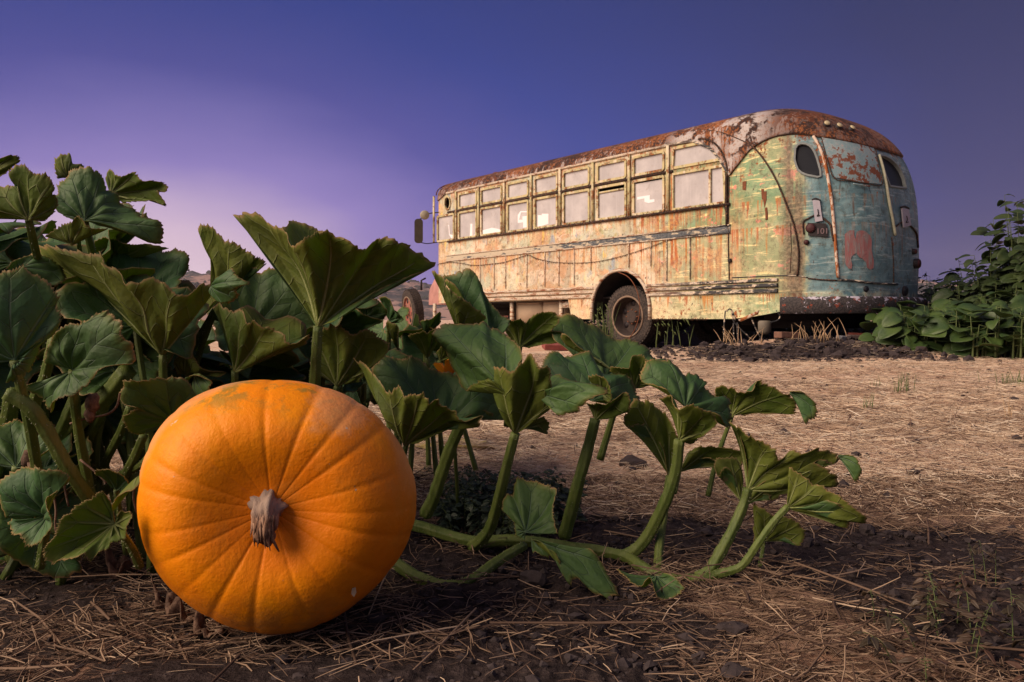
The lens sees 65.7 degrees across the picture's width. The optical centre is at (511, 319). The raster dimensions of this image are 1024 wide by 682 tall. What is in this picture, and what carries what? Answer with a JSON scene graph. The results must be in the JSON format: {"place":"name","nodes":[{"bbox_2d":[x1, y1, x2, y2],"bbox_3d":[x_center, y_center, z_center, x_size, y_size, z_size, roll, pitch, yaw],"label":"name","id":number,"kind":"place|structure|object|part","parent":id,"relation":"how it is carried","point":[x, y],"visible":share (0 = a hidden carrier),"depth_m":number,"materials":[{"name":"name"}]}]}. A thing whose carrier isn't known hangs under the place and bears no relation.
{"place":"outdoors","nodes":[
{"label":"outdoors","id":0,"kind":"place"},
{"bbox_2d":[0,320,1023,681],"bbox_3d":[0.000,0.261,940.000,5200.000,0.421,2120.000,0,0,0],"label":"ground","id":1,"kind":"structure","parent":0,"point":[464,670],"depth_m":1.28,"materials":[{"name":"soil"}]},
{"bbox_2d":[105,547,137,577],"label":"dead leaf","id":2,"kind":"object","parent":1,"relation":"on","point":[122,563],"visible":0.94,"depth_m":1.38,"materials":[{"name":"brown plant"}]},
{"bbox_2d":[151,578,184,611],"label":"dead leaf","id":3,"kind":"object","parent":1,"relation":"on","point":[156,601],"visible":0.34,"depth_m":1.25,"materials":[{"name":"brown plant"}]},
{"bbox_2d":[165,591,194,623],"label":"dead leaf","id":4,"kind":"object","parent":1,"relation":"on","point":[174,604],"visible":0.64,"depth_m":1.19,"materials":[{"name":"brown plant"}]},
{"bbox_2d":[189,611,224,637],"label":"dead leaf","id":5,"kind":"object","parent":1,"relation":"on","point":[199,623],"visible":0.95,"depth_m":1.15,"materials":[{"name":"brown plant"}]},
{"bbox_2d":[0,153,502,585],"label":"pumpkin plant","id":6,"kind":"object","parent":1,"relation":"on","point":[92,301],"visible":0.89,"depth_m":1.36,"materials":[{"name":"green plant"}]},
{"bbox_2d":[21,393,136,532],"bbox_3d":[-0.672,0.228,1.225,0.175,0.232,0.033,0,0,0],"label":"withered growth","id":7,"kind":"object","parent":6,"relation":"hanging from","point":[92,406],"visible":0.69,"depth_m":1.22,"materials":[{"name":"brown plant"}]},
{"bbox_2d":[137,380,416,634],"bbox_3d":[-0.337,0.270,1.163,0.393,0.363,0.273,0,-5,-9],"label":"pumpkin","id":8,"kind":"object","parent":1,"relation":"on","point":[273,507],"visible":1,"depth_m":1.06,"materials":[{"name":"orange food"}]},
{"bbox_2d":[329,296,478,479],"bbox_3d":[-0.344,0.203,2.333,0.637,0.527,1.246,0,0,-14],"label":"pumpkin plant","id":9,"kind":"object","parent":1,"relation":"on","point":[415,339],"visible":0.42,"depth_m":2.09,"materials":[{"name":"green plant"}]},
{"bbox_2d":[420,466,471,476],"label":"bush","id":10,"kind":"object","parent":1,"relation":"on","point":[424,467],"visible":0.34,"depth_m":2.37,"materials":[{"name":"green plant"}]},
{"bbox_2d":[433,359,460,522],"bbox_3d":[-0.128,0.254,1.667,0.084,0.364,0.056,0,0,-39],"label":"pumpkin blossom","id":11,"kind":"object","parent":1,"relation":"on","point":[441,367],"visible":0.44,"depth_m":1.69,"materials":[{"name":"plant"}]},
{"bbox_2d":[432,466,589,547],"bbox_3d":[-0.003,0.404,1.757,0.358,0.164,0.362,0,0,0],"label":"bush","id":12,"kind":"object","parent":1,"relation":"on","point":[447,511],"visible":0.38,"depth_m":1.73,"materials":[{"name":"green plant"}]},
{"bbox_2d":[0,465,1023,681],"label":"straw litter","id":13,"kind":"object","parent":1,"relation":"on","point":[816,666],"visible":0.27,"depth_m":1.19,"materials":[{"name":"beige plant"}]},
{"bbox_2d":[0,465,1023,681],"bbox_3d":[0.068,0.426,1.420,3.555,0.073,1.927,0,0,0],"label":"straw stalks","id":14,"kind":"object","parent":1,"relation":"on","point":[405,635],"visible":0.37,"depth_m":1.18,"materials":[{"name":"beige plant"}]},
{"bbox_2d":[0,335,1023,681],"bbox_3d":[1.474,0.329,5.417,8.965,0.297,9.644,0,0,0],"label":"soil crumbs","id":15,"kind":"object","parent":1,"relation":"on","point":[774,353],"visible":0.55,"depth_m":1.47,"materials":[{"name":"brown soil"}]},
{"bbox_2d":[520,570,546,586],"bbox_3d":[0.037,0.451,1.381,0.052,0.030,0.031,0,0,26],"label":"dirt clod","id":16,"kind":"object","parent":1,"relation":"on","point":[534,577],"visible":0.95,"depth_m":1.37,"materials":[{"name":"soil"}]},
{"bbox_2d":[104,396,1023,524],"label":"straw stubble","id":17,"kind":"object","parent":1,"relation":"on","point":[840,448],"visible":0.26,"depth_m":2.63,"materials":[{"name":"beige plant"}]},
{"bbox_2d":[402,435,494,449],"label":"dead leaf","id":18,"kind":"object","parent":17,"relation":"on","point":[462,444],"visible":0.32,"depth_m":2.83,"materials":[{"name":"brown plant"}]},
{"bbox_2d":[586,319,606,329],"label":"dark weed","id":19,"kind":"object","parent":1,"relation":"on","point":[588,320],"visible":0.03,"depth_m":17.65,"materials":[{"name":"green plant"}]},
{"bbox_2d":[392,268,867,600],"bbox_3d":[0.155,0.178,1.578,0.848,0.589,0.679,0,0,-12],"label":"pumpkin vine","id":20,"kind":"object","parent":1,"relation":"on","point":[482,349],"visible":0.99,"depth_m":1.46,"materials":[{"name":"green plant"}]},
{"bbox_2d":[619,454,647,468],"bbox_3d":[0.381,0.454,2.490,0.088,0.062,0.057,0,0,43],"label":"dirt clod","id":21,"kind":"object","parent":1,"relation":"on","point":[631,459],"visible":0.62,"depth_m":2.47,"materials":[{"name":"soil"}]},
{"bbox_2d":[402,109,926,346],"bbox_3d":[1.680,-1.307,14.755,3.330,3.526,11.052,0,0,-39],"label":"bus","id":22,"kind":"object","parent":1,"relation":"on","point":[768,221],"visible":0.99,"depth_m":11.66,"materials":[{"name":"paint"}]},
{"bbox_3d":[-1.394,-1.935,16.715,0.042,0.570,0.637,0,0,-39],"label":"window frame","id":23,"kind":"part","parent":22,"relation":"part of","materials":[{"name":"grey glass"}]},
{"bbox_3d":[-0.897,-1.935,16.107,0.042,0.570,0.640,0,0,-39],"label":"window frame","id":24,"kind":"part","parent":22,"relation":"part of","materials":[{"name":"grey glass"}]},
{"bbox_3d":[-0.897,-2.438,16.107,0.042,0.325,0.640,0,0,-39],"label":"window frame","id":25,"kind":"part","parent":22,"relation":"part of","materials":[{"name":"grey glass"}]},
{"bbox_3d":[-0.401,-1.935,15.501,0.042,0.570,0.681,0,0,-39],"label":"window frame","id":26,"kind":"part","parent":22,"relation":"part of","materials":[{"name":"grey glass"}]},
{"bbox_3d":[-0.401,-2.438,15.501,0.042,0.325,0.681,0,0,-39],"label":"window frame","id":27,"kind":"part","parent":22,"relation":"part of","materials":[{"name":"grey glass"}]},
{"bbox_3d":[0.112,-1.935,14.874,0.042,0.570,0.641,0,0,-39],"label":"window frame","id":28,"kind":"part","parent":22,"relation":"part of","materials":[{"name":"grey glass"}]},
{"bbox_3d":[0.111,-2.438,14.871,0.042,0.325,0.641,0,0,-39],"label":"window frame","id":29,"kind":"part","parent":22,"relation":"part of","materials":[{"name":"grey glass"}]},
{"bbox_3d":[0.613,-1.935,14.261,0.042,0.570,0.637,0,0,-39],"label":"window frame","id":30,"kind":"part","parent":22,"relation":"part of","materials":[{"name":"grey glass"}]},
{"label":"window frame","id":31,"kind":"part","parent":22,"relation":"part of","materials":[{"name":"grey glass"}]},
{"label":"window frame","id":32,"kind":"part","parent":22,"relation":"part of","materials":[{"name":"grey glass"}]},
{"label":"window frame","id":33,"kind":"part","parent":22,"relation":"part of","materials":[{"name":"grey glass"}]},
{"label":"window frame","id":34,"kind":"part","parent":22,"relation":"part of","materials":[{"name":"grey glass"}]},
{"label":"window frame","id":35,"kind":"part","parent":22,"relation":"part of","materials":[{"name":"grey glass"}]},
{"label":"window frame","id":36,"kind":"part","parent":22,"relation":"part of","materials":[{"name":"grey glass"}]},
{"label":"window frame","id":37,"kind":"part","parent":22,"relation":"part of","materials":[{"name":"grey glass"}]},
{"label":"window frame","id":38,"kind":"part","parent":22,"relation":"part of","materials":[{"name":"grey glass"}]},
{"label":"window frame","id":39,"kind":"part","parent":22,"relation":"part of","materials":[{"name":"grey glass"}]},
{"bbox_3d":[3.906,-2.100,10.480,0.355,0.500,0.104,0,0,30],"label":"rear window","id":40,"kind":"part","parent":22,"relation":"part of","materials":[{"name":"black glass"}]},
{"bbox_3d":[5.137,-1.990,10.734,0.567,0.476,0.193,0,0,-39],"label":"rear window","id":41,"kind":"part","parent":22,"relation":"part of","materials":[{"name":"black glass"}]},
{"bbox_2d":[668,325,692,331],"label":"dark weed","id":42,"kind":"object","parent":1,"relation":"on","point":[677,329],"visible":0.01,"depth_m":16.16,"materials":[{"name":"green plant"}]},
{"bbox_2d":[368,337,1023,445],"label":"straw stubble","id":43,"kind":"object","parent":1,"relation":"on","point":[817,383],"visible":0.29,"depth_m":4.55,"materials":[{"name":"beige plant"}]},
{"bbox_2d":[691,651,708,665],"bbox_3d":[0.251,0.453,1.060,0.022,0.024,0.026,0,0,0],"label":"dirt clod","id":44,"kind":"object","parent":1,"relation":"on","point":[700,657],"visible":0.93,"depth_m":1.05,"materials":[{"name":"soil"}]},
{"bbox_2d":[682,322,778,338],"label":"dark weed","id":45,"kind":"object","parent":1,"relation":"on","point":[749,332],"visible":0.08,"depth_m":14.31,"materials":[{"name":"brown plant"}]},
{"bbox_2d":[715,621,748,636],"bbox_3d":[0.319,0.449,1.152,0.048,0.024,0.031,0,0,0],"label":"dirt clod","id":46,"kind":"object","parent":1,"relation":"on","point":[735,627],"visible":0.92,"depth_m":1.14,"materials":[{"name":"soil"}]},
{"bbox_2d":[720,661,755,681],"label":"dirt clod","id":47,"kind":"object","parent":1,"relation":"on","point":[733,669],"visible":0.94,"depth_m":1.00,"materials":[{"name":"soil"}]},
{"bbox_2d":[713,324,763,344],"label":"dry grass","id":48,"kind":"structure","parent":1,"relation":"on","point":[734,338],"depth_m":9.91,"materials":[{"name":"beige plant"}]},
{"bbox_2d":[774,332,798,337],"bbox_3d":[3.497,0.195,10.100,0.270,0.080,0.160,2,-1,-17],"label":"debris brick","id":49,"kind":"object","parent":1,"relation":"on","point":[783,334],"visible":0.77,"depth_m":10.02,"materials":[{"name":"red brick"}]},
{"bbox_2d":[771,313,877,337],"bbox_3d":[5.529,0.030,13.671,2.401,0.648,2.475,0,0,-41],"label":"dark weed","id":50,"kind":"object","parent":1,"relation":"on","point":[809,331],"visible":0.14,"depth_m":13.00,"materials":[{"name":"brown plant"}]},
{"bbox_2d":[836,335,846,340],"bbox_3d":[4.068,0.233,9.800,0.100,0.070,0.090,2,8,-29],"label":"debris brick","id":51,"kind":"object","parent":1,"relation":"on","point":[843,337],"visible":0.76,"depth_m":9.77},
{"bbox_2d":[847,334,859,338],"bbox_3d":[4.501,0.224,10.300,0.300,0.050,0.120,2,2,-6],"label":"debris board","id":52,"kind":"object","parent":1,"relation":"on","point":[855,336],"visible":0.35,"depth_m":10.23,"materials":[{"name":"brown wood"}]},
{"bbox_2d":[859,524,875,535],"bbox_3d":[0.756,0.452,1.690,0.031,0.035,0.049,0,0,0],"label":"dirt clod","id":53,"kind":"object","parent":1,"relation":"on","point":[866,529],"visible":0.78,"depth_m":1.68,"materials":[{"name":"soil"}]},
{"bbox_2d":[863,394,874,408],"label":"grass tuft","id":54,"kind":"object","parent":1,"relation":"on","point":[869,403],"visible":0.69,"depth_m":4.03,"materials":[{"name":"green plant"}]},
{"bbox_2d":[849,314,903,332],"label":"dark weed","id":55,"kind":"object","parent":1,"relation":"on","point":[862,331],"visible":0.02,"depth_m":12.44,"materials":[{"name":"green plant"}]},
{"bbox_2d":[894,371,915,392],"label":"grass tuft","id":56,"kind":"object","parent":1,"relation":"on","point":[905,385],"visible":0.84,"depth_m":4.86,"materials":[{"name":"plant"}]},
{"bbox_2d":[858,303,970,353],"bbox_3d":[4.921,0.108,9.785,1.296,0.640,1.224,0,0,0],"label":"squash plant","id":57,"kind":"object","parent":1,"relation":"on","point":[889,326],"visible":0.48,"depth_m":9.50,"materials":[{"name":"green plant"}]},
{"bbox_2d":[852,568,1023,681],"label":"dying weed","id":58,"kind":"object","parent":1,"relation":"on","point":[942,597],"visible":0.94,"depth_m":1.11,"materials":[{"name":"green plant"}]},
{"bbox_2d":[917,275,958,308],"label":"dark weed","id":59,"kind":"object","parent":1,"relation":"on","point":[928,292],"visible":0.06,"depth_m":11.17,"materials":[{"name":"green plant"}]},
{"bbox_2d":[872,303,1008,357],"bbox_3d":[5.138,0.166,9.584,1.428,0.742,1.188,0,0,25],"label":"squash plant","id":60,"kind":"object","parent":1,"relation":"on","point":[940,327],"visible":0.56,"depth_m":9.26,"materials":[{"name":"green plant"}]},
{"bbox_2d":[918,273,963,304],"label":"dark weed","id":61,"kind":"object","parent":1,"relation":"on","point":[953,288],"visible":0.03,"depth_m":12.37,"materials":[{"name":"green plant"}]},
{"bbox_2d":[871,291,1013,321],"bbox_3d":[5.726,0.052,10.382,1.853,0.848,1.281,0,0,0],"label":"squash plant","id":62,"kind":"object","parent":1,"relation":"on","point":[938,304],"visible":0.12,"depth_m":10.26,"materials":[{"name":"green plant"}]},
{"bbox_2d":[927,265,982,297],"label":"dark weed","id":63,"kind":"object","parent":1,"relation":"on","point":[970,280],"visible":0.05,"depth_m":11.88,"materials":[{"name":"green plant"}]},
{"bbox_2d":[930,263,986,295],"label":"dark weed","id":64,"kind":"object","parent":1,"relation":"on","point":[961,279],"visible":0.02,"depth_m":11.97,"materials":[{"name":"green plant"}]},
{"bbox_2d":[926,283,1001,311],"bbox_3d":[6.058,-0.006,10.423,1.396,0.979,1.245,0,0,0],"label":"tall shrub","id":65,"kind":"object","parent":1,"relation":"on","point":[971,299],"visible":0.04,"depth_m":10.18,"materials":[{"name":"green plant"}]},
{"bbox_2d":[931,236,1023,307],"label":"tall shrub","id":66,"kind":"object","parent":1,"relation":"on","point":[1017,286],"visible":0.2,"depth_m":10.54,"materials":[{"name":"green plant"}]},
{"bbox_2d":[934,304,1023,359],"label":"squash plant","id":67,"kind":"object","parent":1,"relation":"on","point":[1004,318],"visible":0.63,"depth_m":9.14,"materials":[{"name":"green plant"}]},
{"bbox_2d":[939,194,1023,303],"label":"tall shrub","id":68,"kind":"object","parent":1,"relation":"on","point":[1003,259],"visible":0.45,"depth_m":10.70,"materials":[{"name":"green plant"}]},
{"bbox_2d":[963,540,1023,589],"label":"dying weed","id":69,"kind":"object","parent":1,"relation":"on","point":[978,551],"visible":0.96,"depth_m":1.35,"materials":[{"name":"plant"}]},
{"bbox_2d":[977,294,1023,358],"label":"squash plant","id":70,"kind":"object","parent":1,"relation":"on","point":[1017,301],"visible":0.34,"depth_m":9.35,"materials":[{"name":"green plant"}]},
{"bbox_2d":[977,368,1023,386],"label":"grass tuft","id":71,"kind":"object","parent":1,"relation":"on","point":[1018,380],"visible":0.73,"depth_m":5.46,"materials":[{"name":"plant"}]},
{"bbox_2d":[1001,392,1012,418],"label":"grass tuft","id":72,"kind":"object","parent":1,"relation":"on","point":[1009,410],"visible":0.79,"depth_m":3.62,"materials":[{"name":"beige plant"}]},
{"label":"debris board","id":73,"kind":"object","parent":1,"relation":"on","visible":0},
{"bbox_2d":[848,332,871,334],"bbox_3d":[4.694,0.203,10.500,0.450,0.050,0.120,2,5,11],"label":"debris board","id":74,"kind":"object","parent":73,"relation":"on","point":[853,333],"visible":0.24,"depth_m":10.48,"materials":[{"name":"brown wood"}]},
{"bbox_2d":[0,0,1023,284],"label":"sky","id":75,"kind":"structure","parent":0,"point":[346,118],"materials":[{"name":"purple"}]},
{"bbox_2d":[542,343,567,350],"bbox_3d":[0.696,0.387,11.500,0.500,0.080,0.200,2,11,-11],"label":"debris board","id":76,"kind":"object","parent":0,"point":[555,346],"visible":0.4,"depth_m":11.39,"materials":[{"name":"red wood"}]},
{"bbox_2d":[180,271,971,319],"bbox_3d":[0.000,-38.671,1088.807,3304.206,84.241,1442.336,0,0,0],"label":"hills","id":77,"kind":"structure","parent":0,"point":[394,295],"depth_m":1102.74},
{"bbox_2d":[179,269,974,298],"bbox_3d":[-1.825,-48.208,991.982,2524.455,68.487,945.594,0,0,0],"label":"oak scrub","id":78,"kind":"object","parent":77,"relation":"on","point":[196,284],"visible":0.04,"depth_m":1164.54,"materials":[{"name":"green plant"}]},
{"bbox_2d":[589,302,620,338],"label":"oat grass","id":79,"kind":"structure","parent":0,"point":[611,331],"depth_m":12.29,"materials":[{"name":"plant"}]},
{"bbox_2d":[655,321,673,346],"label":"oat grass","id":80,"kind":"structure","parent":0,"point":[664,334],"depth_m":11.38,"materials":[{"name":"green plant"}]},
{"bbox_2d":[672,318,693,345],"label":"oat grass","id":81,"kind":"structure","parent":0,"point":[679,334],"depth_m":11.38,"materials":[{"name":"green plant"}]},
{"bbox_2d":[791,317,847,342],"bbox_3d":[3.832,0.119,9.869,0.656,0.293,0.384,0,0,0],"label":"dry grass","id":82,"kind":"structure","parent":0,"point":[823,332],"depth_m":9.81,"materials":[{"name":"beige plant"}]}
]}

